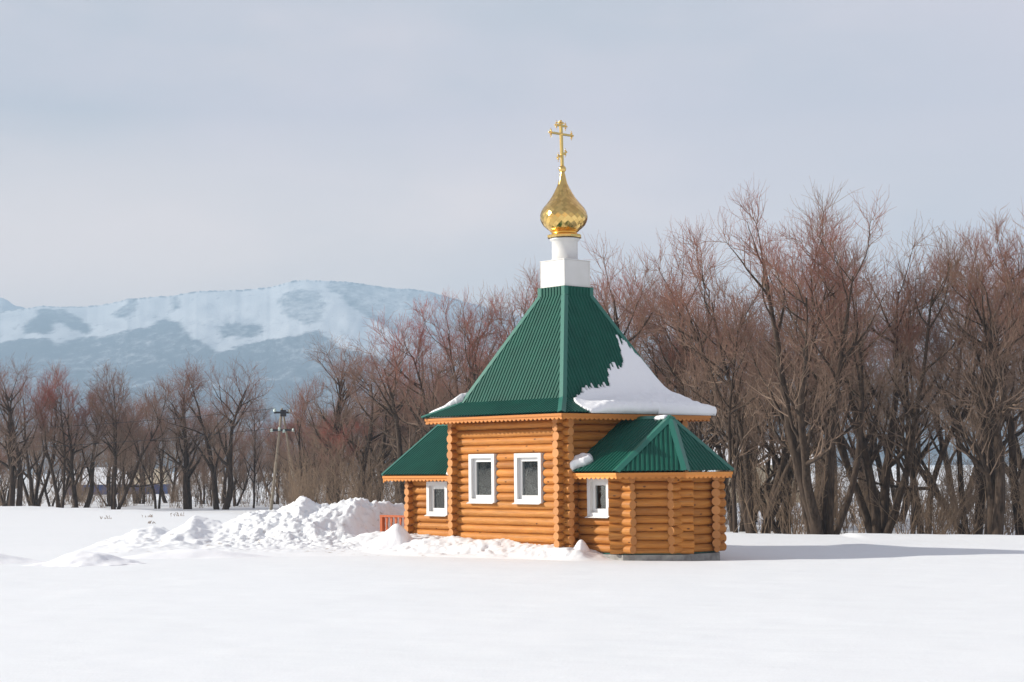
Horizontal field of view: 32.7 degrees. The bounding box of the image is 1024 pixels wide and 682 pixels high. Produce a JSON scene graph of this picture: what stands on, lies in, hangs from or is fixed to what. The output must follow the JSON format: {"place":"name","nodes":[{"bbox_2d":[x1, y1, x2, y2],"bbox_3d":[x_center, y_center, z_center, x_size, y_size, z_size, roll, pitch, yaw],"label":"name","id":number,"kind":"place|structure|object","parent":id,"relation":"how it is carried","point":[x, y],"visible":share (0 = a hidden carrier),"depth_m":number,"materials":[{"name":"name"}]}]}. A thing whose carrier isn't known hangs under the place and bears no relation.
{"place":"outdoors","nodes":[
{"label":"outdoors","id":0,"kind":"place"},
{"bbox_2d":[0,297,25,311],"bbox_3d":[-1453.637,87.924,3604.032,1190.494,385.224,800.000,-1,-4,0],"label":"hill","id":1,"kind":"structure","parent":0,"point":[6,305],"depth_m":3701.94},
{"bbox_2d":[430,393,496,417],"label":"roof snow","id":2,"kind":"structure","parent":0,"point":[459,398],"depth_m":35.34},
{"bbox_2d":[0,464,1023,681],"bbox_3d":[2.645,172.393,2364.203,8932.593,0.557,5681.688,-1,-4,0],"label":"snow ground","id":3,"kind":"structure","parent":0,"point":[852,606],"depth_m":20.50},
{"bbox_2d":[0,436,26,505],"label":"bare tree","id":4,"kind":"object","parent":3,"relation":"on","point":[3,500],"visible":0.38,"depth_m":97.69,"materials":[{"name":"brown plant"}]},
{"bbox_2d":[0,554,48,563],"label":"snow mound","id":5,"kind":"object","parent":3,"relation":"on","point":[6,559],"visible":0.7,"depth_m":32.52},
{"bbox_2d":[0,353,55,505],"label":"bare tree","id":6,"kind":"object","parent":3,"relation":"on","point":[11,435],"visible":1,"depth_m":88.83,"materials":[{"name":"brown plant"}]},
{"bbox_2d":[0,359,87,505],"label":"bare tree","id":7,"kind":"object","parent":3,"relation":"on","point":[34,496],"visible":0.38,"depth_m":92.53,"materials":[{"name":"brown plant"}]},
{"bbox_2d":[19,424,89,506],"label":"bare tree","id":8,"kind":"object","parent":3,"relation":"on","point":[46,493],"visible":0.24,"depth_m":100.84,"materials":[{"name":"brown plant"}]},
{"bbox_2d":[15,364,105,507],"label":"bare tree","id":9,"kind":"object","parent":3,"relation":"on","point":[65,487],"visible":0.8,"depth_m":90.78,"materials":[{"name":"brown plant"}]},
{"bbox_2d":[46,413,85,502],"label":"bare tree","id":10,"kind":"object","parent":3,"relation":"on","point":[69,454],"visible":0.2,"depth_m":110.36,"materials":[{"name":"brown plant"}]},
{"bbox_2d":[50,403,107,501],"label":"bare tree","id":11,"kind":"object","parent":3,"relation":"on","point":[81,455],"visible":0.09,"depth_m":114.85,"materials":[{"name":"brown plant"}]},
{"bbox_2d":[33,379,133,507],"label":"bare tree","id":12,"kind":"object","parent":3,"relation":"on","point":[90,470],"visible":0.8,"depth_m":91.40,"materials":[{"name":"brown plant"}]},
{"bbox_2d":[21,551,146,566],"bbox_3d":[-7.792,4.051,31.977,2.480,0.403,1.560,-1,-4,0],"label":"snow mound","id":13,"kind":"object","parent":3,"relation":"on","point":[80,559],"visible":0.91,"depth_m":31.72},
{"bbox_2d":[74,431,142,506],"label":"bare tree","id":14,"kind":"object","parent":3,"relation":"on","point":[108,487],"visible":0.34,"depth_m":99.43,"materials":[{"name":"brown plant"}]},
{"bbox_2d":[96,420,138,506],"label":"bare tree","id":15,"kind":"object","parent":3,"relation":"on","point":[103,461],"visible":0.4,"depth_m":97.61,"materials":[{"name":"brown plant"}]},
{"bbox_2d":[65,467,171,494],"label":"shed","id":16,"kind":"structure","parent":3,"relation":"on","point":[104,483],"depth_m":149.78,"materials":[{"name":"blue"}]},
{"bbox_2d":[85,392,172,503],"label":"bare tree","id":17,"kind":"object","parent":3,"relation":"on","point":[141,418],"visible":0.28,"depth_m":107.37,"materials":[{"name":"brown plant"}]},
{"bbox_2d":[108,400,150,502],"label":"bare tree","id":18,"kind":"object","parent":3,"relation":"on","point":[128,443],"visible":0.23,"depth_m":105.53,"materials":[{"name":"brown plant"}]},
{"bbox_2d":[89,388,170,498],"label":"bare tree","id":19,"kind":"object","parent":3,"relation":"on","point":[137,425],"visible":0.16,"depth_m":117.83,"materials":[{"name":"brown plant"}]},
{"bbox_2d":[112,422,160,503],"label":"bare tree","id":20,"kind":"object","parent":3,"relation":"on","point":[146,453],"visible":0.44,"depth_m":106.08,"materials":[{"name":"brown plant"}]},
{"bbox_2d":[80,360,199,509],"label":"bare tree","id":21,"kind":"object","parent":3,"relation":"on","point":[114,450],"visible":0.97,"depth_m":90.24,"materials":[{"name":"brown plant"}]},
{"bbox_2d":[0,464,290,508],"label":"undergrowth","id":22,"kind":"object","parent":3,"relation":"on","point":[128,496],"visible":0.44,"depth_m":100.27,"materials":[{"name":"brown plant"}]},
{"bbox_2d":[97,385,198,508],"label":"bare tree","id":23,"kind":"object","parent":3,"relation":"on","point":[149,477],"visible":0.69,"depth_m":92.59,"materials":[{"name":"brown plant"}]},
{"bbox_2d":[141,406,168,499],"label":"bare tree","id":24,"kind":"object","parent":3,"relation":"on","point":[152,477],"visible":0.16,"depth_m":119.20,"materials":[{"name":"brown plant"}]},
{"bbox_2d":[140,415,196,502],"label":"bare tree","id":25,"kind":"object","parent":3,"relation":"on","point":[163,497],"visible":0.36,"depth_m":108.89,"materials":[{"name":"brown plant"}]},
{"bbox_2d":[170,470,182,505],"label":"sapling","id":26,"kind":"object","parent":3,"relation":"on","point":[179,486],"visible":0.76,"depth_m":95.87,"materials":[{"name":"brown plant"}]},
{"bbox_2d":[137,365,224,508],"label":"bare tree","id":27,"kind":"object","parent":3,"relation":"on","point":[187,496],"visible":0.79,"depth_m":90.49,"materials":[{"name":"brown plant"}]},
{"bbox_2d":[164,396,221,503],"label":"bare tree","id":28,"kind":"object","parent":3,"relation":"on","point":[199,445],"visible":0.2,"depth_m":104.16,"materials":[{"name":"brown plant"}]},
{"bbox_2d":[120,549,270,558],"bbox_3d":[-6.154,4.193,33.810,3.760,0.338,1.080,-1,-4,0],"label":"snow mound","id":29,"kind":"object","parent":3,"relation":"on","point":[187,554],"visible":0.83,"depth_m":33.57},
{"bbox_2d":[190,446,206,502],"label":"sapling","id":30,"kind":"object","parent":3,"relation":"on","point":[198,473],"visible":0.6,"depth_m":95.82,"materials":[{"name":"brown plant"}]},
{"bbox_2d":[191,456,208,504],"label":"sapling","id":31,"kind":"object","parent":3,"relation":"on","point":[201,477],"visible":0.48,"depth_m":101.24,"materials":[{"name":"brown plant"}]},
{"bbox_2d":[137,348,274,509],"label":"bare tree","id":32,"kind":"object","parent":3,"relation":"on","point":[228,454],"visible":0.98,"depth_m":89.24,"materials":[{"name":"brown plant"}]},
{"bbox_2d":[0,396,413,488],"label":"woods","id":33,"kind":"object","parent":3,"relation":"on","point":[221,479],"visible":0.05,"depth_m":224.63,"materials":[{"name":"brown plant"}]},
{"bbox_2d":[196,408,229,498],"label":"bare tree","id":34,"kind":"object","parent":3,"relation":"on","point":[215,448],"visible":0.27,"depth_m":102.41,"materials":[{"name":"brown plant"}]},
{"bbox_2d":[201,445,225,505],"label":"sapling","id":35,"kind":"object","parent":3,"relation":"on","point":[216,475],"visible":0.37,"depth_m":97.22,"materials":[{"name":"brown plant"}]},
{"bbox_2d":[188,396,276,503],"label":"bare tree","id":36,"kind":"object","parent":3,"relation":"on","point":[224,481],"visible":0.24,"depth_m":106.01,"materials":[{"name":"brown plant"}]},
{"bbox_2d":[222,448,251,505],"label":"sapling","id":37,"kind":"object","parent":3,"relation":"on","point":[240,475],"visible":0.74,"depth_m":96.53,"materials":[{"name":"brown plant"}]},
{"bbox_2d":[74,496,404,556],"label":"snow bank","id":38,"kind":"structure","parent":3,"relation":"on","point":[302,526],"depth_m":37.66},
{"bbox_2d":[213,424,267,505],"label":"bare tree","id":39,"kind":"object","parent":3,"relation":"on","point":[242,480],"visible":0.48,"depth_m":97.62,"materials":[{"name":"brown plant"}]},
{"bbox_2d":[246,456,264,505],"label":"sapling","id":40,"kind":"object","parent":3,"relation":"on","point":[260,476],"visible":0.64,"depth_m":97.37,"materials":[{"name":"brown plant"}]},
{"bbox_2d":[233,389,279,507],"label":"bare tree","id":41,"kind":"object","parent":3,"relation":"on","point":[255,437],"visible":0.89,"depth_m":91.84,"materials":[{"name":"brown plant"}]},
{"bbox_2d":[248,450,272,505],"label":"sapling","id":42,"kind":"object","parent":3,"relation":"on","point":[263,465],"visible":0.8,"depth_m":97.80,"materials":[{"name":"brown plant"}]},
{"bbox_2d":[236,414,292,503],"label":"bare tree","id":43,"kind":"object","parent":3,"relation":"on","point":[270,467],"visible":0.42,"depth_m":101.00,"materials":[{"name":"brown plant"}]},
{"bbox_2d":[256,449,274,503],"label":"sapling","id":44,"kind":"object","parent":3,"relation":"on","point":[268,473],"visible":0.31,"depth_m":102.86,"materials":[{"name":"brown plant"}]},
{"bbox_2d":[252,424,295,498],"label":"bare tree","id":45,"kind":"object","parent":3,"relation":"on","point":[272,454],"visible":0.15,"depth_m":119.21,"materials":[{"name":"brown plant"}]},
{"bbox_2d":[257,423,298,494],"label":"bare tree","id":46,"kind":"object","parent":3,"relation":"on","point":[274,445],"visible":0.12,"depth_m":107.66,"materials":[{"name":"brown plant"}]},
{"bbox_2d":[270,408,294,509],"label":"utility pole","id":47,"kind":"object","parent":3,"relation":"on","point":[282,412],"visible":0.75,"depth_m":87.77,"materials":[{"name":"beige wood"}]},
{"bbox_2d":[1,428,271,448],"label":"overhead wire","id":48,"kind":"object","parent":47,"relation":"attached to","point":[151,439],"visible":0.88,"depth_m":89.25,"materials":[{"name":"grey metal"}]},
{"bbox_2d":[0,408,274,429],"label":"overhead wire","id":49,"kind":"object","parent":47,"relation":"attached to","point":[151,420],"visible":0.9,"depth_m":89.32,"materials":[{"name":"grey metal"}]},
{"bbox_2d":[269,409,323,495],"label":"bare tree","id":50,"kind":"object","parent":3,"relation":"on","point":[289,432],"visible":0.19,"depth_m":91.57,"materials":[{"name":"brown plant"}]},
{"bbox_2d":[291,405,319,473],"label":"bare tree","id":51,"kind":"object","parent":3,"relation":"on","point":[303,434],"visible":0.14,"depth_m":100.27,"materials":[{"name":"brown plant"}]},
{"bbox_2d":[281,413,332,501],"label":"bare tree","id":52,"kind":"object","parent":3,"relation":"on","point":[302,445],"visible":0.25,"depth_m":85.65,"materials":[{"name":"brown plant"}]},
{"bbox_2d":[253,361,373,493],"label":"bare tree","id":53,"kind":"object","parent":3,"relation":"on","point":[294,407],"visible":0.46,"depth_m":83.86,"materials":[{"name":"brown plant"}]},
{"bbox_2d":[304,407,367,490],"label":"bare tree","id":54,"kind":"object","parent":3,"relation":"on","point":[341,449],"visible":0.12,"depth_m":83.27,"materials":[{"name":"brown plant"}]},
{"bbox_2d":[252,431,420,506],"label":"undergrowth","id":55,"kind":"object","parent":3,"relation":"on","point":[296,492],"visible":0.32,"depth_m":73.57,"materials":[{"name":"brown plant"}]},
{"bbox_2d":[304,410,368,502],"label":"bare tree","id":56,"kind":"object","parent":3,"relation":"on","point":[336,445],"visible":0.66,"depth_m":76.84,"materials":[{"name":"brown plant"}]},
{"bbox_2d":[282,332,394,501],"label":"bare tree","id":57,"kind":"object","parent":3,"relation":"on","point":[338,406],"visible":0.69,"depth_m":79.90,"materials":[{"name":"brown plant"}]},
{"bbox_2d":[290,390,415,499],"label":"bare tree","id":58,"kind":"object","parent":3,"relation":"on","point":[387,441],"visible":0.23,"depth_m":81.73,"materials":[{"name":"brown plant"}]},
{"bbox_2d":[310,342,438,500],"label":"bare tree","id":59,"kind":"object","parent":3,"relation":"on","point":[384,457],"visible":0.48,"depth_m":77.29,"materials":[{"name":"brown plant"}]},
{"bbox_2d":[341,406,416,493],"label":"bare tree","id":60,"kind":"object","parent":3,"relation":"on","point":[378,450],"visible":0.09,"depth_m":83.45,"materials":[{"name":"brown plant"}]},
{"bbox_2d":[372,524,412,548],"bbox_3d":[-2.348,4.062,35.291,1.380,0.745,1.200,-1,-4,0],"label":"snow mound","id":61,"kind":"object","parent":3,"relation":"on","point":[392,536],"visible":0.49,"depth_m":35.09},
{"bbox_2d":[358,381,454,502],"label":"bare tree","id":62,"kind":"object","parent":3,"relation":"on","point":[393,431],"visible":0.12,"depth_m":81.67,"materials":[{"name":"brown plant"}]},
{"bbox_2d":[339,320,488,503],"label":"bare tree","id":63,"kind":"object","parent":3,"relation":"on","point":[397,438],"visible":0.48,"depth_m":72.18,"materials":[{"name":"brown plant"}]},
{"bbox_2d":[379,379,452,454],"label":"bare tree","id":64,"kind":"object","parent":3,"relation":"on","point":[406,418],"visible":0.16,"depth_m":75.71,"materials":[{"name":"brown plant"}]},
{"bbox_2d":[383,344,460,449],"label":"bare tree","id":65,"kind":"object","parent":3,"relation":"on","point":[430,376],"visible":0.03,"depth_m":96.54,"materials":[{"name":"brown plant"}]},
{"bbox_2d":[397,360,459,440],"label":"bare tree","id":66,"kind":"object","parent":3,"relation":"on","point":[422,400],"visible":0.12,"depth_m":74.64,"materials":[{"name":"brown plant"}]},
{"bbox_2d":[361,290,506,433],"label":"bare tree","id":67,"kind":"object","parent":3,"relation":"on","point":[419,351],"visible":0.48,"depth_m":67.74,"materials":[{"name":"brown plant"}]},
{"bbox_2d":[414,336,495,405],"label":"bare tree","id":68,"kind":"object","parent":3,"relation":"on","point":[449,366],"visible":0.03,"depth_m":88.25,"materials":[{"name":"brown plant"}]},
{"bbox_2d":[333,531,612,560],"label":"trampled snow","id":69,"kind":"structure","parent":3,"relation":"on","point":[423,545],"depth_m":33.66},
{"bbox_2d":[431,266,546,428],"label":"bare tree","id":70,"kind":"object","parent":3,"relation":"on","point":[483,367],"visible":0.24,"depth_m":64.52,"materials":[{"name":"brown plant"}]},
{"bbox_2d":[388,255,628,438],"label":"bare tree","id":71,"kind":"object","parent":3,"relation":"on","point":[524,310],"visible":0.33,"depth_m":65.91,"materials":[{"name":"brown plant"}]},
{"bbox_2d":[380,120,733,560],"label":"log chapel","id":72,"kind":"structure","parent":3,"relation":"on","point":[635,490],"depth_m":33.72,"materials":[{"name":"brown wood"}]},
{"bbox_2d":[424,480,448,515],"bbox_3d":[-1.341,3.263,36.248,0.685,0.740,0.700,3,-5,-41],"label":"window","id":73,"kind":"structure","parent":72,"relation":"in","point":[437,498],"depth_m":36.25,"materials":[{"name":"white plastic"}]},
{"bbox_2d":[467,453,512,503],"bbox_3d":[-0.393,2.723,34.656,0.685,1.000,0.797,3,-5,-41],"label":"window","id":74,"kind":"structure","parent":72,"relation":"in","point":[483,484],"depth_m":34.69,"materials":[{"name":"white plastic"}]},
{"bbox_2d":[512,453,545,503],"bbox_3d":[0.508,2.641,33.632,0.685,1.000,0.786,3,-5,-41],"label":"window","id":75,"kind":"structure","parent":72,"relation":"in","point":[528,467],"depth_m":33.66,"materials":[{"name":"white plastic"}]},
{"bbox_2d":[570,453,592,470],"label":"roof snow","id":76,"kind":"structure","parent":72,"relation":"on","point":[581,460],"depth_m":32.67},
{"bbox_2d":[585,478,608,517],"bbox_3d":[1.813,2.914,32.665,0.685,0.780,0.610,3,-5,-41],"label":"window","id":77,"kind":"structure","parent":72,"relation":"in","point":[597,489],"depth_m":32.65,"materials":[{"name":"white plastic"}]},
{"bbox_2d":[574,540,589,551],"bbox_3d":[1.288,3.957,32.497,0.560,0.524,0.500,-1,-4,0],"label":"snow mound","id":78,"kind":"object","parent":3,"relation":"on","point":[581,545],"visible":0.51,"depth_m":32.43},
{"bbox_2d":[493,249,689,428],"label":"bare tree","id":79,"kind":"object","parent":3,"relation":"on","point":[625,279],"visible":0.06,"depth_m":59.91,"materials":[{"name":"brown plant"}]},
{"bbox_2d":[582,214,758,435],"bbox_3d":[4.669,1.086,57.660,7.220,10.947,8.762,-1,-4,11],"label":"bare tree","id":80,"kind":"object","parent":3,"relation":"on","point":[614,309],"visible":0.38,"depth_m":55.61,"materials":[{"name":"brown plant"}]},
{"bbox_2d":[597,247,749,471],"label":"bare tree","id":81,"kind":"object","parent":3,"relation":"on","point":[700,431],"visible":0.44,"depth_m":55.28,"materials":[{"name":"brown plant"}]},
{"bbox_2d":[611,273,757,471],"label":"bare tree","id":82,"kind":"object","parent":3,"relation":"on","point":[657,376],"visible":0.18,"depth_m":57.12,"materials":[{"name":"brown plant"}]},
{"bbox_2d":[648,334,761,507],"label":"bare tree","id":83,"kind":"object","parent":3,"relation":"on","point":[723,453],"visible":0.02,"depth_m":73.05,"materials":[{"name":"brown plant"}]},
{"bbox_2d":[666,258,815,532],"bbox_3d":[6.126,1.602,48.853,3.411,8.177,4.417,2,-5,-29],"label":"bare tree","id":84,"kind":"object","parent":3,"relation":"on","point":[744,312],"visible":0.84,"depth_m":48.81,"materials":[{"name":"brown plant"}]},
{"bbox_2d":[683,303,823,533],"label":"bare tree","id":85,"kind":"object","parent":3,"relation":"on","point":[757,452],"visible":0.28,"depth_m":52.22,"materials":[{"name":"brown plant"}]},
{"bbox_2d":[670,303,840,530],"bbox_3d":[7.822,2.464,56.473,7.130,7.785,4.590,1,-4,-21],"label":"bare tree","id":86,"kind":"object","parent":3,"relation":"on","point":[751,455],"visible":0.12,"depth_m":56.15,"materials":[{"name":"brown plant"}]},
{"bbox_2d":[634,204,888,533],"bbox_3d":[7.807,1.040,52.118,8.134,10.164,6.703,0,-4,-10],"label":"bare tree","id":87,"kind":"object","parent":3,"relation":"on","point":[784,467],"visible":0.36,"depth_m":51.44,"materials":[{"name":"brown plant"}]},
{"bbox_2d":[713,315,809,521],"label":"bare tree","id":88,"kind":"object","parent":3,"relation":"on","point":[756,520],"visible":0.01,"depth_m":64.36,"materials":[{"name":"brown plant"}]},
{"bbox_2d":[646,295,878,531],"bbox_3d":[8.267,2.397,56.589,7.835,7.978,4.846,2,-5,-27],"label":"bare tree","id":89,"kind":"object","parent":3,"relation":"on","point":[741,527],"visible":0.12,"depth_m":56.27,"materials":[{"name":"brown plant"}]},
{"bbox_2d":[681,180,929,534],"bbox_3d":[7.657,0.621,45.803,5.916,10.035,9.191,-3,-5,34],"label":"bare tree","id":90,"kind":"object","parent":3,"relation":"on","point":[817,520],"visible":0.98,"depth_m":45.77,"materials":[{"name":"brown plant"}]},
{"bbox_2d":[749,244,880,516],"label":"bare tree","id":91,"kind":"object","parent":3,"relation":"on","point":[816,435],"visible":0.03,"depth_m":69.75,"materials":[{"name":"brown plant"}]},
{"bbox_2d":[814,302,904,516],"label":"bare tree","id":92,"kind":"object","parent":3,"relation":"on","point":[853,441],"visible":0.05,"depth_m":70.21,"materials":[{"name":"brown plant"}]},
{"bbox_2d":[703,418,1023,534],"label":"undergrowth","id":93,"kind":"object","parent":3,"relation":"on","point":[946,523],"visible":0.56,"depth_m":49.34,"materials":[{"name":"brown plant"}]},
{"bbox_2d":[783,305,949,521],"bbox_3d":[13.242,2.559,64.246,7.887,8.612,5.077,-2,-4,19],"label":"bare tree","id":94,"kind":"object","parent":3,"relation":"on","point":[877,457],"visible":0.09,"depth_m":63.76,"materials":[{"name":"brown plant"}]},
{"bbox_2d":[751,176,998,533],"bbox_3d":[10.029,0.674,48.506,6.813,10.331,8.268,-1,-4,9],"label":"bare tree","id":95,"kind":"object","parent":3,"relation":"on","point":[878,520],"visible":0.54,"depth_m":48.05,"materials":[{"name":"brown plant"}]},
{"bbox_2d":[770,226,1023,534],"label":"bare tree","id":96,"kind":"object","parent":3,"relation":"on","point":[961,478],"visible":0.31,"depth_m":50.20,"materials":[{"name":"brown plant"}]},
{"bbox_2d":[865,257,963,533],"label":"bare tree","id":97,"kind":"object","parent":3,"relation":"on","point":[910,397],"visible":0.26,"depth_m":51.94,"materials":[{"name":"brown plant"}]},
{"bbox_2d":[839,200,1023,533],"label":"bare tree","id":98,"kind":"object","parent":3,"relation":"on","point":[941,450],"visible":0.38,"depth_m":50.79,"materials":[{"name":"brown plant"}]},
{"bbox_2d":[877,279,1023,513],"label":"bare tree","id":99,"kind":"object","parent":3,"relation":"on","point":[1007,451],"visible":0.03,"depth_m":72.57,"materials":[{"name":"brown plant"}]},
{"bbox_2d":[899,230,1023,534],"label":"bare tree","id":100,"kind":"object","parent":3,"relation":"on","point":[984,408],"visible":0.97,"depth_m":45.00,"materials":[{"name":"brown plant"}]},
{"bbox_2d":[899,271,1023,498],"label":"bare tree","id":101,"kind":"object","parent":3,"relation":"on","point":[1018,448],"visible":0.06,"depth_m":66.08,"materials":[{"name":"brown plant"}]},
{"bbox_2d":[902,205,1023,534],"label":"bare tree","id":102,"kind":"object","parent":3,"relation":"on","point":[1011,448],"visible":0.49,"depth_m":49.52,"materials":[{"name":"brown plant"}]},
{"bbox_2d":[916,256,1023,517],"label":"bare tree","id":103,"kind":"object","parent":3,"relation":"on","point":[1016,434],"visible":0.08,"depth_m":60.17,"materials":[{"name":"brown plant"}]},
{"bbox_2d":[0,280,1023,473],"bbox_3d":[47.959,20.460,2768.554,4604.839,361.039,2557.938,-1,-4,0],"label":"hills","id":104,"kind":"structure","parent":0,"point":[145,341],"depth_m":2734.64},
{"bbox_2d":[0,0,1023,336],"label":"sky","id":105,"kind":"structure","parent":0,"point":[149,148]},
{"bbox_2d":[574,335,716,415],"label":"roof snow","id":106,"kind":"structure","parent":0,"point":[636,386],"depth_m":34.21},
{"bbox_2d":[713,441,814,502],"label":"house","id":107,"kind":"structure","parent":0,"point":[760,472],"depth_m":97.76,"materials":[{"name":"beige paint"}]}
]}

